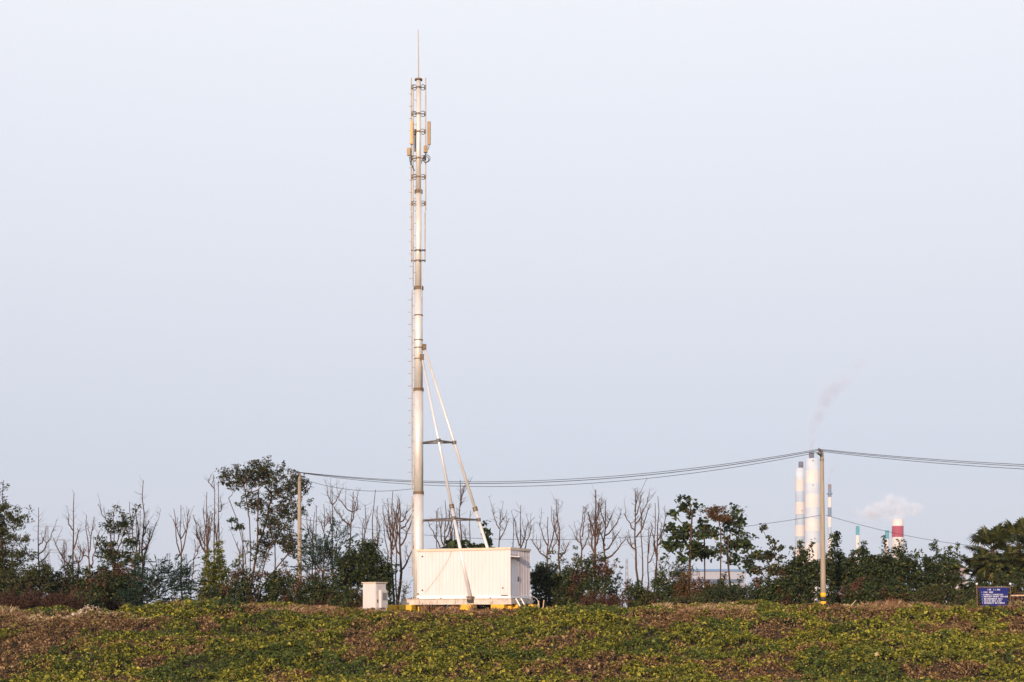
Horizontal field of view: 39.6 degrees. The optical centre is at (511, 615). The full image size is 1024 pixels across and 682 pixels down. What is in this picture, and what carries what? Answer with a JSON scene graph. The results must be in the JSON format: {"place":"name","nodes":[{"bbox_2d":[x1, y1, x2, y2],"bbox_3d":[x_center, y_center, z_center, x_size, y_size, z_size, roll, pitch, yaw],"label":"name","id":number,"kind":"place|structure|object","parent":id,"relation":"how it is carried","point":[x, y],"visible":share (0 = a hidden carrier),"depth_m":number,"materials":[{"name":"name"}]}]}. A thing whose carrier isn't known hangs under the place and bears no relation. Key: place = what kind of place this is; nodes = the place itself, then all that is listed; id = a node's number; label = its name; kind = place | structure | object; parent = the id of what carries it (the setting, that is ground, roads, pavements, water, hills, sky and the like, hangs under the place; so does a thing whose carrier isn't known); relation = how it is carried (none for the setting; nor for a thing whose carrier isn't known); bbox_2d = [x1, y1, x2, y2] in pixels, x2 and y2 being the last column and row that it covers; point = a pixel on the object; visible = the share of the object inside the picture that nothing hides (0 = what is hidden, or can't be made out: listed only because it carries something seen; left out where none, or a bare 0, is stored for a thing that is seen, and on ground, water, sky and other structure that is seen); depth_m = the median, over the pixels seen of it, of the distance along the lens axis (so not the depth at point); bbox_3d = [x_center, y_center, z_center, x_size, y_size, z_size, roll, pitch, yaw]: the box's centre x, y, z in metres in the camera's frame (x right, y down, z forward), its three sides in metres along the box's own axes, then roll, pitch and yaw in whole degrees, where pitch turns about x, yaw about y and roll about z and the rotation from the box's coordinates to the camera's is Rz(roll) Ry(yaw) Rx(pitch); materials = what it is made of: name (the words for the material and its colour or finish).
{"place":"outdoors","nodes":[
{"label":"outdoors","id":0,"kind":"place"},
{"bbox_2d":[30,524,63,592],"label":"transmission tower","id":1,"kind":"structure","parent":0,"point":[48,551],"depth_m":899.59,"materials":[{"name":"grey metal"}]},
{"bbox_2d":[0,607,1023,681],"bbox_3d":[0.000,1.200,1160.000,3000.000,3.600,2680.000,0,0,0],"label":"ground","id":2,"kind":"structure","parent":0,"point":[733,669],"depth_m":65.63,"materials":[{"name":"green plant"}]},
{"bbox_2d":[0,482,40,576],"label":"leafy tree","id":3,"kind":"object","parent":2,"relation":"on","point":[18,555],"visible":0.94,"depth_m":87.77,"materials":[{"name":"green plant"}]},
{"bbox_2d":[0,559,59,610],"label":"shrub","id":4,"kind":"object","parent":2,"relation":"on","point":[33,577],"visible":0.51,"depth_m":86.19,"materials":[{"name":"green plant"}]},
{"bbox_2d":[16,507,58,585],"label":"bare tree","id":5,"kind":"object","parent":2,"relation":"on","point":[40,540],"visible":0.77,"depth_m":92.99,"materials":[{"name":"brown plant"}]},
{"bbox_2d":[0,577,87,610],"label":"dead shrub","id":6,"kind":"object","parent":2,"relation":"on","point":[28,602],"visible":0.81,"depth_m":81.68,"materials":[{"name":"brown plant"}]},
{"bbox_2d":[51,490,84,569],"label":"bare tree","id":7,"kind":"object","parent":2,"relation":"on","point":[73,547],"visible":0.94,"depth_m":90.97,"materials":[{"name":"brown plant"}]},
{"bbox_2d":[43,555,94,598],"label":"shrub","id":8,"kind":"object","parent":2,"relation":"on","point":[60,576],"visible":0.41,"depth_m":87.70,"materials":[{"name":"green plant"}]},
{"bbox_2d":[72,590,107,610],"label":"shrub","id":9,"kind":"object","parent":2,"relation":"on","point":[96,601],"visible":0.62,"depth_m":84.85,"materials":[{"name":"green plant"}]},
{"bbox_2d":[77,512,105,567],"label":"bare tree","id":10,"kind":"object","parent":2,"relation":"on","point":[89,549],"visible":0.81,"depth_m":92.03,"materials":[{"name":"brown plant"}]},
{"bbox_2d":[60,553,146,611],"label":"shrub","id":11,"kind":"object","parent":2,"relation":"on","point":[106,581],"visible":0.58,"depth_m":86.39,"materials":[{"name":"green plant"}]},
{"bbox_2d":[93,504,145,570],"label":"leafy tree","id":12,"kind":"object","parent":2,"relation":"on","point":[111,555],"visible":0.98,"depth_m":87.89,"materials":[{"name":"green plant"}]},
{"bbox_2d":[132,477,160,566],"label":"bare tree","id":13,"kind":"object","parent":2,"relation":"on","point":[149,538],"visible":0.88,"depth_m":90.00,"materials":[{"name":"brown plant"}]},
{"bbox_2d":[113,553,203,606],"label":"shrub","id":14,"kind":"object","parent":2,"relation":"on","point":[139,598],"visible":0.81,"depth_m":85.22,"materials":[{"name":"green plant"}]},
{"bbox_2d":[168,507,192,598],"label":"bare tree","id":15,"kind":"object","parent":2,"relation":"on","point":[188,521],"visible":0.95,"depth_m":91.00,"materials":[{"name":"brown plant"}]},
{"bbox_2d":[192,511,216,579],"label":"bare tree","id":16,"kind":"object","parent":2,"relation":"on","point":[197,534],"visible":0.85,"depth_m":92.05,"materials":[{"name":"brown plant"}]},
{"bbox_2d":[199,495,214,579],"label":"bare tree","id":17,"kind":"object","parent":2,"relation":"on","point":[206,530],"visible":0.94,"depth_m":90.98,"materials":[{"name":"brown plant"}]},
{"bbox_2d":[194,585,224,600],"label":"shrub","id":18,"kind":"object","parent":2,"relation":"on","point":[212,594],"visible":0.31,"depth_m":84.30,"materials":[{"name":"green plant"}]},
{"bbox_2d":[205,474,222,559],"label":"bare tree","id":19,"kind":"object","parent":2,"relation":"on","point":[217,529],"visible":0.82,"depth_m":90.96,"materials":[{"name":"brown plant"}]},
{"bbox_2d":[193,539,242,600],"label":"shrub","id":20,"kind":"object","parent":2,"relation":"on","point":[212,573],"visible":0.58,"depth_m":85.83,"materials":[{"name":"green plant"}]},
{"bbox_2d":[204,596,252,617],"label":"vine mound","id":21,"kind":"object","parent":2,"relation":"on","point":[225,600],"visible":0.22,"depth_m":75.17,"materials":[{"name":"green plant"}]},
{"bbox_2d":[226,516,245,576],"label":"tree","id":22,"kind":"object","parent":2,"relation":"on","point":[238,526],"visible":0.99,"depth_m":88.41,"materials":[{"name":"green plant"}]},
{"bbox_2d":[214,558,263,602],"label":"shrub","id":23,"kind":"object","parent":2,"relation":"on","point":[242,592],"visible":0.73,"depth_m":84.34,"materials":[{"name":"green plant"}]},
{"bbox_2d":[216,455,313,599],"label":"leafy tree","id":24,"kind":"object","parent":2,"relation":"on","point":[265,472],"visible":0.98,"depth_m":92.10,"materials":[{"name":"green plant"}]},
{"bbox_2d":[244,503,310,601],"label":"umbrella tree","id":25,"kind":"object","parent":2,"relation":"on","point":[291,544],"visible":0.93,"depth_m":91.63,"materials":[{"name":"green plant"}]},
{"bbox_2d":[250,555,307,603],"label":"shrub","id":26,"kind":"object","parent":2,"relation":"on","point":[275,581],"visible":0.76,"depth_m":85.13,"materials":[{"name":"green plant"}]},
{"bbox_2d":[291,470,305,578],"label":"utility pole","id":27,"kind":"object","parent":2,"relation":"on","point":[299,476],"visible":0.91,"depth_m":90.70,"materials":[{"name":"concrete"}]},
{"bbox_2d":[304,451,821,486],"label":"power cable","id":28,"kind":"object","parent":27,"relation":"attached to","point":[565,484],"visible":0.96,"depth_m":85.03,"materials":[{"name":"black rubber"}]},
{"bbox_2d":[294,502,324,579],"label":"bare tree","id":29,"kind":"object","parent":2,"relation":"on","point":[313,528],"visible":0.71,"depth_m":92.11,"materials":[{"name":"brown plant"}]},
{"bbox_2d":[290,571,347,605],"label":"shrub","id":30,"kind":"object","parent":2,"relation":"on","point":[318,589],"visible":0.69,"depth_m":84.42,"materials":[{"name":"green plant"}]},
{"bbox_2d":[289,509,357,579],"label":"feathery tree","id":31,"kind":"object","parent":2,"relation":"on","point":[320,555],"visible":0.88,"depth_m":86.31,"materials":[{"name":"green plant"}]},
{"bbox_2d":[321,479,344,581],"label":"bare tree","id":32,"kind":"object","parent":2,"relation":"on","point":[329,516],"visible":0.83,"depth_m":90.97,"materials":[{"name":"brown plant"}]},
{"bbox_2d":[326,584,362,607],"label":"shrub","id":33,"kind":"object","parent":2,"relation":"on","point":[351,600],"visible":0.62,"depth_m":82.61,"materials":[{"name":"green plant"}]},
{"bbox_2d":[331,487,360,586],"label":"bare tree","id":34,"kind":"object","parent":2,"relation":"on","point":[353,513],"visible":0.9,"depth_m":90.96,"materials":[{"name":"brown plant"}]},
{"bbox_2d":[331,534,399,604],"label":"shrub","id":35,"kind":"object","parent":2,"relation":"on","point":[356,568],"visible":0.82,"depth_m":85.16,"materials":[{"name":"green plant"}]},
{"bbox_2d":[361,582,387,611],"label":"outdoor cabinet","id":36,"kind":"object","parent":2,"relation":"on","point":[375,594],"visible":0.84,"depth_m":78.83,"materials":[{"name":"metal"}]},
{"bbox_2d":[379,492,404,604],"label":"bare tree","id":37,"kind":"object","parent":2,"relation":"on","point":[391,542],"visible":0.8,"depth_m":90.94,"materials":[{"name":"brown plant"}]},
{"bbox_2d":[389,499,413,604],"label":"bare tree","id":38,"kind":"object","parent":2,"relation":"on","point":[400,545],"visible":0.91,"depth_m":89.41,"materials":[{"name":"brown plant"}]},
{"bbox_2d":[394,579,413,604],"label":"shrub","id":39,"kind":"object","parent":2,"relation":"on","point":[403,594],"visible":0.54,"depth_m":85.93,"materials":[{"name":"green plant"}]},
{"bbox_2d":[428,501,453,547],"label":"bare tree","id":40,"kind":"object","parent":2,"relation":"on","point":[436,533],"visible":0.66,"depth_m":91.99,"materials":[{"name":"brown plant"}]},
{"bbox_2d":[442,538,475,548],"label":"shrub","id":41,"kind":"object","parent":2,"relation":"on","point":[451,543],"visible":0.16,"depth_m":86.15,"materials":[{"name":"green plant"}]},
{"bbox_2d":[448,476,472,539],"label":"bare tree","id":42,"kind":"object","parent":2,"relation":"on","point":[461,495],"visible":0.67,"depth_m":90.96,"materials":[{"name":"brown plant"}]},
{"bbox_2d":[474,520,495,605],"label":"leafy tree","id":43,"kind":"object","parent":2,"relation":"on","point":[487,535],"visible":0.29,"depth_m":85.88,"materials":[{"name":"green plant"}]},
{"bbox_2d":[491,604,507,609],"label":"ballast block","id":44,"kind":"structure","parent":2,"relation":"on","point":[502,606],"depth_m":79.09,"materials":[{"name":"yellow paint"}]},
{"bbox_2d":[401,597,531,604],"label":"steel platform","id":45,"kind":"structure","parent":44,"relation":"on","point":[474,601],"depth_m":80.42,"materials":[{"name":"metal"}]},
{"bbox_2d":[407,35,488,599],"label":"cell tower","id":46,"kind":"structure","parent":45,"relation":"on","point":[419,345],"depth_m":83.10,"materials":[{"name":"metal"}]},
{"bbox_2d":[416,547,530,598],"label":"equipment shelter","id":47,"kind":"object","parent":45,"relation":"on","point":[501,572],"visible":0.98,"depth_m":80.32,"materials":[{"name":"white paint"}]},
{"bbox_2d":[511,560,518,595],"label":"door","id":48,"kind":"structure","parent":47,"relation":"in","point":[514,563],"depth_m":79.55,"materials":[{"name":"white paint"}]},
{"bbox_2d":[0,597,1023,681],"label":"ground cover","id":49,"kind":"object","parent":2,"relation":"on","point":[987,631],"visible":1,"depth_m":66.92,"materials":[{"name":"green plant"}]},
{"bbox_2d":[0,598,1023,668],"bbox_3d":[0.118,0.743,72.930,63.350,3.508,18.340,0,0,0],"label":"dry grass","id":50,"kind":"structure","parent":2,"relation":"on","point":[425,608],"depth_m":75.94,"materials":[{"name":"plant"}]},
{"bbox_2d":[511,504,533,547],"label":"bare tree","id":51,"kind":"object","parent":2,"relation":"on","point":[524,531],"visible":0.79,"depth_m":90.97,"materials":[{"name":"brown plant"}]},
{"bbox_2d":[531,499,562,600],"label":"bare tree","id":52,"kind":"object","parent":2,"relation":"on","point":[548,550],"visible":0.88,"depth_m":90.95,"materials":[{"name":"brown plant"}]},
{"bbox_2d":[530,550,577,608],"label":"shrub","id":53,"kind":"object","parent":2,"relation":"on","point":[554,584],"visible":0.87,"depth_m":85.11,"materials":[{"name":"green plant"}]},
{"bbox_2d":[551,498,571,570],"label":"bare tree","id":54,"kind":"object","parent":2,"relation":"on","point":[559,541],"visible":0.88,"depth_m":89.97,"materials":[{"name":"brown plant"}]},
{"bbox_2d":[570,506,591,572],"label":"bare tree","id":55,"kind":"object","parent":2,"relation":"on","point":[580,539],"visible":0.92,"depth_m":90.96,"materials":[{"name":"brown plant"}]},
{"bbox_2d":[560,545,619,605],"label":"shrub","id":56,"kind":"object","parent":2,"relation":"on","point":[589,581],"visible":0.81,"depth_m":84.72,"materials":[{"name":"green plant"}]},
{"bbox_2d":[581,488,609,576],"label":"bare tree","id":57,"kind":"object","parent":2,"relation":"on","point":[595,528],"visible":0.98,"depth_m":89.93,"materials":[{"name":"brown plant"}]},
{"bbox_2d":[576,588,631,607],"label":"dead shrub","id":58,"kind":"object","parent":2,"relation":"on","point":[613,600],"visible":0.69,"depth_m":82.32,"materials":[{"name":"brown plant"}]},
{"bbox_2d":[592,494,626,596],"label":"bare tree","id":59,"kind":"object","parent":2,"relation":"on","point":[603,540],"visible":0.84,"depth_m":90.97,"materials":[{"name":"brown plant"}]},
{"bbox_2d":[604,566,623,604],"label":"shrub","id":60,"kind":"object","parent":2,"relation":"on","point":[617,577],"visible":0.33,"depth_m":85.89,"materials":[{"name":"green plant"}]},
{"bbox_2d":[618,579,659,607],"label":"shrub","id":61,"kind":"object","parent":2,"relation":"on","point":[638,592],"visible":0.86,"depth_m":84.72,"materials":[{"name":"green plant"}]},
{"bbox_2d":[623,481,655,584],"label":"bare tree","id":62,"kind":"object","parent":2,"relation":"on","point":[641,522],"visible":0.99,"depth_m":89.96,"materials":[{"name":"brown plant"}]},
{"bbox_2d":[649,500,671,600],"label":"bare tree","id":63,"kind":"object","parent":2,"relation":"on","point":[655,547],"visible":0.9,"depth_m":89.95,"materials":[{"name":"brown plant"}]},
{"bbox_2d":[645,570,689,603],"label":"shrub","id":64,"kind":"object","parent":2,"relation":"on","point":[665,587],"visible":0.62,"depth_m":84.73,"materials":[{"name":"green plant"}]},
{"bbox_2d":[653,550,697,582],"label":"shrub","id":65,"kind":"object","parent":2,"relation":"on","point":[678,565],"visible":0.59,"depth_m":87.84,"materials":[{"name":"green plant"}]},
{"bbox_2d":[659,494,707,594],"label":"broadleaf tree","id":66,"kind":"object","parent":2,"relation":"on","point":[694,548],"visible":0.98,"depth_m":85.80,"materials":[{"name":"green plant"}]},
{"bbox_2d":[660,592,708,604],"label":"shrub","id":67,"kind":"object","parent":2,"relation":"on","point":[680,599],"visible":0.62,"depth_m":83.44,"materials":[{"name":"green plant"}]},
{"bbox_2d":[668,566,715,604],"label":"shrub","id":68,"kind":"object","parent":2,"relation":"on","point":[693,585],"visible":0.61,"depth_m":84.29,"materials":[{"name":"brown plant"}]},
{"bbox_2d":[688,501,723,587],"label":"broadleaf tree","id":69,"kind":"object","parent":2,"relation":"on","point":[704,555],"visible":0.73,"depth_m":87.33,"materials":[{"name":"green plant"}]},
{"bbox_2d":[672,569,745,595],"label":"factory hall","id":70,"kind":"structure","parent":2,"relation":"on","point":[712,575],"depth_m":620.00,"materials":[{"name":"white metal"}]},
{"bbox_2d":[701,504,733,598],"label":"brown topped tree","id":71,"kind":"object","parent":2,"relation":"on","point":[714,512],"visible":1,"depth_m":84.63,"materials":[{"name":"green plant"}]},
{"bbox_2d":[695,572,745,600],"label":"shrub","id":72,"kind":"object","parent":2,"relation":"on","point":[724,579],"visible":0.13,"depth_m":85.18,"materials":[{"name":"green plant"}]},
{"bbox_2d":[700,580,757,603],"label":"shrub","id":73,"kind":"object","parent":2,"relation":"on","point":[716,593],"visible":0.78,"depth_m":83.79,"materials":[{"name":"green plant"}]},
{"bbox_2d":[715,502,763,585],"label":"broadleaf tree","id":74,"kind":"object","parent":2,"relation":"on","point":[733,545],"visible":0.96,"depth_m":86.34,"materials":[{"name":"green plant"}]},
{"bbox_2d":[742,523,787,582],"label":"broadleaf tree","id":75,"kind":"object","parent":2,"relation":"on","point":[769,555],"visible":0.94,"depth_m":85.89,"materials":[{"name":"green plant"}]},
{"bbox_2d":[746,561,800,605],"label":"shrub","id":76,"kind":"object","parent":2,"relation":"on","point":[774,589],"visible":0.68,"depth_m":84.62,"materials":[{"name":"green plant"}]},
{"bbox_2d":[754,601,796,611],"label":"vine mound","id":77,"kind":"object","parent":2,"relation":"on","point":[765,606],"visible":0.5,"depth_m":75.86,"materials":[{"name":"green plant"}]},
{"bbox_2d":[795,461,804,594],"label":"chimney","id":78,"kind":"object","parent":2,"relation":"on","point":[799,504],"visible":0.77,"depth_m":2224.20,"materials":[{"name":"white concrete"}]},
{"bbox_2d":[774,540,827,603],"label":"shrub","id":79,"kind":"object","parent":2,"relation":"on","point":[807,572],"visible":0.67,"depth_m":85.62,"materials":[{"name":"green plant"}]},
{"bbox_2d":[805,452,819,602],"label":"chimney","id":80,"kind":"object","parent":2,"relation":"on","point":[812,502],"visible":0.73,"depth_m":2051.12,"materials":[{"name":"white concrete"}]},
{"bbox_2d":[816,448,825,604],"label":"utility pole","id":81,"kind":"object","parent":2,"relation":"on","point":[822,557],"visible":0.96,"depth_m":78.90,"materials":[{"name":"concrete"}]},
{"bbox_2d":[294,449,817,481],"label":"power cable","id":82,"kind":"object","parent":81,"relation":"attached to","point":[560,479],"visible":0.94,"depth_m":83.58,"materials":[{"name":"black rubber"}]},
{"bbox_2d":[299,450,817,483],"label":"power cable","id":83,"kind":"object","parent":81,"relation":"attached to","point":[571,480],"visible":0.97,"depth_m":83.81,"materials":[{"name":"black rubber"}]},
{"bbox_2d":[305,515,819,539],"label":"telephone cable","id":84,"kind":"object","parent":81,"relation":"attached to","point":[573,539],"visible":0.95,"depth_m":84.23,"materials":[{"name":"black rubber"}]},
{"bbox_2d":[827,484,831,591],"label":"chimney","id":85,"kind":"object","parent":2,"relation":"on","point":[829,493],"visible":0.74,"depth_m":1897.91,"materials":[{"name":"white concrete"}]},
{"bbox_2d":[816,531,859,604],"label":"shrub","id":86,"kind":"object","parent":2,"relation":"on","point":[836,572],"visible":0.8,"depth_m":85.61,"materials":[{"name":"green plant"}]},
{"bbox_2d":[842,541,889,597],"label":"shrub","id":87,"kind":"object","parent":2,"relation":"on","point":[869,564],"visible":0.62,"depth_m":85.22,"materials":[{"name":"green plant"}]},
{"bbox_2d":[836,575,911,604],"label":"shrub","id":88,"kind":"object","parent":2,"relation":"on","point":[869,590],"visible":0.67,"depth_m":83.94,"materials":[{"name":"green plant"}]},
{"bbox_2d":[892,519,903,558],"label":"chimney","id":89,"kind":"object","parent":2,"relation":"on","point":[898,526],"visible":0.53,"depth_m":2043.31,"materials":[{"name":"white concrete"}]},
{"bbox_2d":[877,535,923,601],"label":"shrub","id":90,"kind":"object","parent":2,"relation":"on","point":[896,568],"visible":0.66,"depth_m":85.58,"materials":[{"name":"green plant"}]},
{"bbox_2d":[899,581,949,604],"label":"shrub","id":91,"kind":"object","parent":2,"relation":"on","point":[934,595],"visible":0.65,"depth_m":83.70,"materials":[{"name":"green plant"}]},
{"bbox_2d":[893,539,958,604],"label":"shrub","id":92,"kind":"object","parent":2,"relation":"on","point":[935,572],"visible":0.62,"depth_m":85.66,"materials":[{"name":"green plant"}]},
{"bbox_2d":[928,542,968,605],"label":"shrub","id":93,"kind":"object","parent":2,"relation":"on","point":[953,561],"visible":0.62,"depth_m":86.25,"materials":[{"name":"green plant"}]},
{"bbox_2d":[956,548,1001,595],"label":"fan palm","id":94,"kind":"object","parent":2,"relation":"on","point":[966,570],"visible":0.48,"depth_m":84.67,"materials":[{"name":"green plant"}]},
{"bbox_2d":[948,579,1009,605],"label":"bush","id":95,"kind":"object","parent":2,"relation":"on","point":[968,597],"visible":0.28,"depth_m":82.79,"materials":[{"name":"plant"}]},
{"bbox_2d":[961,522,1022,586],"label":"fan palm","id":96,"kind":"object","parent":2,"relation":"on","point":[997,536],"visible":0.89,"depth_m":83.91,"materials":[{"name":"green plant"}]},
{"bbox_2d":[976,583,1010,606],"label":"notice board","id":97,"kind":"object","parent":2,"relation":"on","point":[993,596],"visible":0.98,"depth_m":77.60,"materials":[{"name":"blue paint"}]},
{"bbox_2d":[980,545,1023,600],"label":"fan palm","id":98,"kind":"object","parent":2,"relation":"on","point":[1014,563],"visible":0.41,"depth_m":83.69,"materials":[{"name":"green plant"}]},
{"bbox_2d":[992,565,1023,600],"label":"shrub","id":99,"kind":"object","parent":2,"relation":"on","point":[1014,572],"visible":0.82,"depth_m":82.44,"materials":[{"name":"green plant"}]},
{"bbox_2d":[998,517,1023,586],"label":"fan palm","id":100,"kind":"object","parent":2,"relation":"on","point":[1017,527],"visible":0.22,"depth_m":85.38,"materials":[{"name":"green plant"}]},
{"bbox_2d":[0,0,1023,607],"label":"sky","id":101,"kind":"structure","parent":0,"point":[662,235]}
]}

